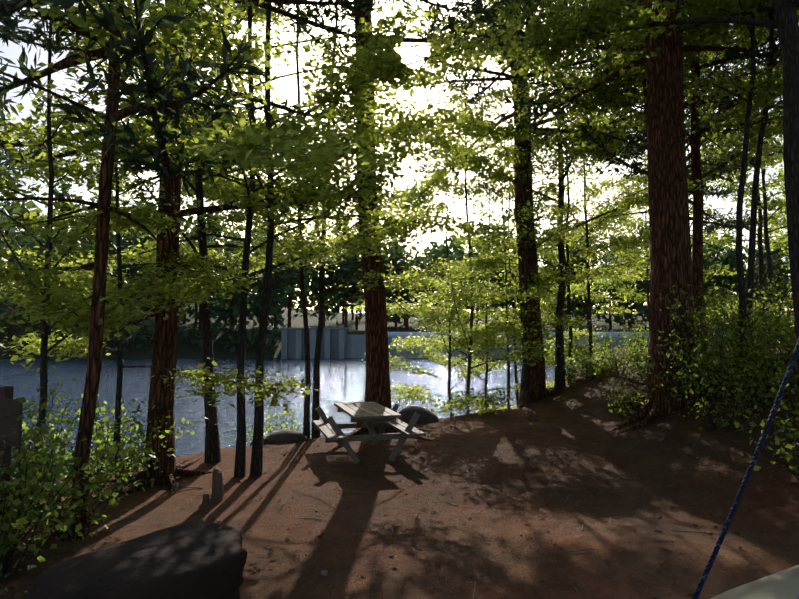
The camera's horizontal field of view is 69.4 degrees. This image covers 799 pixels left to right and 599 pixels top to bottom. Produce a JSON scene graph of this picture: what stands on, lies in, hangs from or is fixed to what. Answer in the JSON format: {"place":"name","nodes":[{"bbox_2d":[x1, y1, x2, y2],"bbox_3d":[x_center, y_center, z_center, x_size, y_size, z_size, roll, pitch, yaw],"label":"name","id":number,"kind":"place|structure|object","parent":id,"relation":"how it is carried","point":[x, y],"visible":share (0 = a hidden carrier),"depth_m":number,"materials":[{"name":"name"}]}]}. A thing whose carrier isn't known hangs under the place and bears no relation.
{"place":"outdoors","nodes":[
{"label":"outdoors","id":0,"kind":"place"},
{"bbox_2d":[0,358,584,478],"bbox_3d":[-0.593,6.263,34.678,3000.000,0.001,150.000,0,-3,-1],"label":"water","id":1,"kind":"structure","parent":0,"point":[342,380],"depth_m":43.25,"materials":[{"name":"blue liquid"}]},
{"bbox_2d":[0,0,792,312],"label":"sky","id":2,"kind":"structure","parent":0,"point":[284,87],"materials":[{"name":"white"}]},
{"bbox_2d":[0,293,798,598],"bbox_3d":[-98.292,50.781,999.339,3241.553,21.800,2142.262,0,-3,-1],"label":"ground","id":3,"kind":"structure","parent":0,"point":[774,553],"depth_m":6.72,"materials":[{"name":"brown soil"}]},
{"bbox_2d":[0,386,22,556],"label":"campsite sign on post","id":4,"kind":"object","parent":3,"relation":"on","point":[10,406],"visible":0.5,"depth_m":4.96,"materials":[{"name":"wood"}]},
{"bbox_2d":[0,384,144,593],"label":"shrub","id":5,"kind":"object","parent":3,"relation":"on","point":[17,502],"depth_m":4.70,"materials":[{"name":"green plant"}]},
{"bbox_2d":[24,520,246,598],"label":"boulder","id":6,"kind":"object","parent":3,"relation":"on","point":[200,559],"visible":1,"depth_m":3.98,"materials":[{"name":"grey stone"}]},
{"bbox_2d":[202,493,209,502],"bbox_3d":[-2.349,2.479,6.995,0.088,0.258,0.084,0,-3,-1],"label":"wooden stub","id":7,"kind":"object","parent":3,"relation":"on","point":[205,498],"visible":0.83,"depth_m":6.97,"materials":[{"name":"grey wood"}]},
{"bbox_2d":[211,468,222,502],"bbox_3d":[-2.213,2.324,7.007,0.138,0.540,0.136,0,-3,-1],"label":"wooden post","id":8,"kind":"object","parent":3,"relation":"on","point":[217,486],"visible":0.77,"depth_m":6.96,"materials":[{"name":"grey wood"}]},
{"bbox_2d":[250,436,267,445],"bbox_3d":[-2.507,2.599,10.497,0.416,0.212,0.509,0,-3,-5],"label":"rock","id":9,"kind":"object","parent":3,"relation":"on","point":[265,441],"visible":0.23,"depth_m":10.38,"materials":[{"name":"grey stone"}]},
{"bbox_2d":[266,429,308,443],"bbox_3d":[-2.117,2.556,10.675,0.899,0.290,0.630,0,-3,-5],"label":"rock","id":10,"kind":"object","parent":3,"relation":"on","point":[282,436],"visible":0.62,"depth_m":10.46,"materials":[{"name":"grey stone"}]},
{"bbox_2d":[0,315,648,552],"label":"shrub leaves","id":11,"kind":"object","parent":3,"relation":"on","point":[76,493],"visible":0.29,"depth_m":6.89,"materials":[{"name":"green plant"}]},
{"bbox_2d":[312,402,425,463],"bbox_3d":[-0.577,2.223,9.724,1.532,0.771,1.800,1,-3,-16],"label":"picnic table","id":12,"kind":"object","parent":3,"relation":"on","point":[369,414],"visible":0.98,"depth_m":9.26,"materials":[{"name":"grey wood"}]},
{"bbox_2d":[0,0,782,533],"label":"tree trunks","id":13,"kind":"object","parent":3,"relation":"on","point":[676,254],"visible":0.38,"depth_m":10.88,"materials":[{"name":"brown plant"}]},
{"bbox_2d":[0,180,792,352],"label":"forest foliage","id":14,"kind":"object","parent":3,"relation":"on","point":[285,287],"visible":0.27,"depth_m":121.76,"materials":[{"name":"green plant"}]},
{"bbox_2d":[0,0,798,416],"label":"beech leaves","id":15,"kind":"object","parent":3,"relation":"on","point":[312,168],"visible":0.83,"depth_m":8.56,"materials":[{"name":"green plant"}]},
{"bbox_2d":[0,0,798,552],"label":"sapling wood","id":16,"kind":"object","parent":3,"relation":"on","point":[786,24],"visible":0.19,"depth_m":9.10,"materials":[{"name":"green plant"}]},
{"bbox_2d":[0,0,798,278],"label":"tree foliage","id":17,"kind":"object","parent":3,"relation":"on","point":[186,87],"visible":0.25,"depth_m":8.59,"materials":[{"name":"green plant"}]},
{"bbox_2d":[10,221,789,334],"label":"trunks","id":18,"kind":"object","parent":3,"relation":"on","point":[345,320],"visible":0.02,"depth_m":123.01,"materials":[{"name":"brown wood"}]},
{"bbox_2d":[8,383,795,598],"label":"fallen leaves","id":19,"kind":"object","parent":3,"relation":"on","point":[427,570],"visible":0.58,"depth_m":5.80,"materials":[{"name":"brown plant"}]},
{"bbox_2d":[18,372,789,598],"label":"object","id":20,"kind":"object","parent":3,"relation":"on","point":[323,572],"visible":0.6,"depth_m":6.71,"materials":[{"name":"brown plant"}]},
{"bbox_2d":[397,406,438,423],"bbox_3d":[0.435,2.587,12.730,0.984,0.487,0.751,2,-4,-32],"label":"rock","id":21,"kind":"object","parent":3,"relation":"on","point":[425,414],"visible":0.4,"depth_m":12.47,"materials":[{"name":"grey stone"}]},
{"bbox_2d":[528,416,537,420],"bbox_3d":[2.929,2.619,12.678,0.224,0.101,0.190,-1,-3,18],"label":"rock","id":22,"kind":"object","parent":3,"relation":"on","point":[532,418],"visible":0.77,"depth_m":12.61,"materials":[{"name":"stone"}]},
{"bbox_2d":[280,328,789,358],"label":"retaining wall","id":23,"kind":"structure","parent":3,"relation":"on","point":[339,343],"depth_m":94.09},
{"bbox_2d":[388,332,725,336],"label":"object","id":24,"kind":"object","parent":23,"relation":"on","point":[396,334],"visible":0.1,"depth_m":94.90,"materials":[{"name":"grey"}]},
{"bbox_2d":[545,336,795,336],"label":"dam spillway water","id":25,"kind":"structure","parent":23,"relation":"on","point":[622,336],"depth_m":95.50,"materials":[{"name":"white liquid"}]},
{"bbox_2d":[411,0,798,472],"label":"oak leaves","id":26,"kind":"object","parent":3,"relation":"on","point":[594,24],"visible":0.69,"depth_m":11.49,"materials":[{"name":"green plant"}]},
{"bbox_2d":[692,339,798,598],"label":"blue rope","id":27,"kind":"object","parent":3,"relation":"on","point":[729,519],"visible":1,"depth_m":1.02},
{"bbox_2d":[711,565,798,598],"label":"tent","id":28,"kind":"object","parent":3,"relation":"on","point":[783,584],"visible":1,"depth_m":1.67,"materials":[{"name":"fabric"}]},
{"bbox_2d":[394,43,413,62],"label":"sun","id":29,"kind":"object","parent":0,"point":[407,56],"visible":0.31,"depth_m":2758.13,"materials":[{"name":"white"}]}
]}

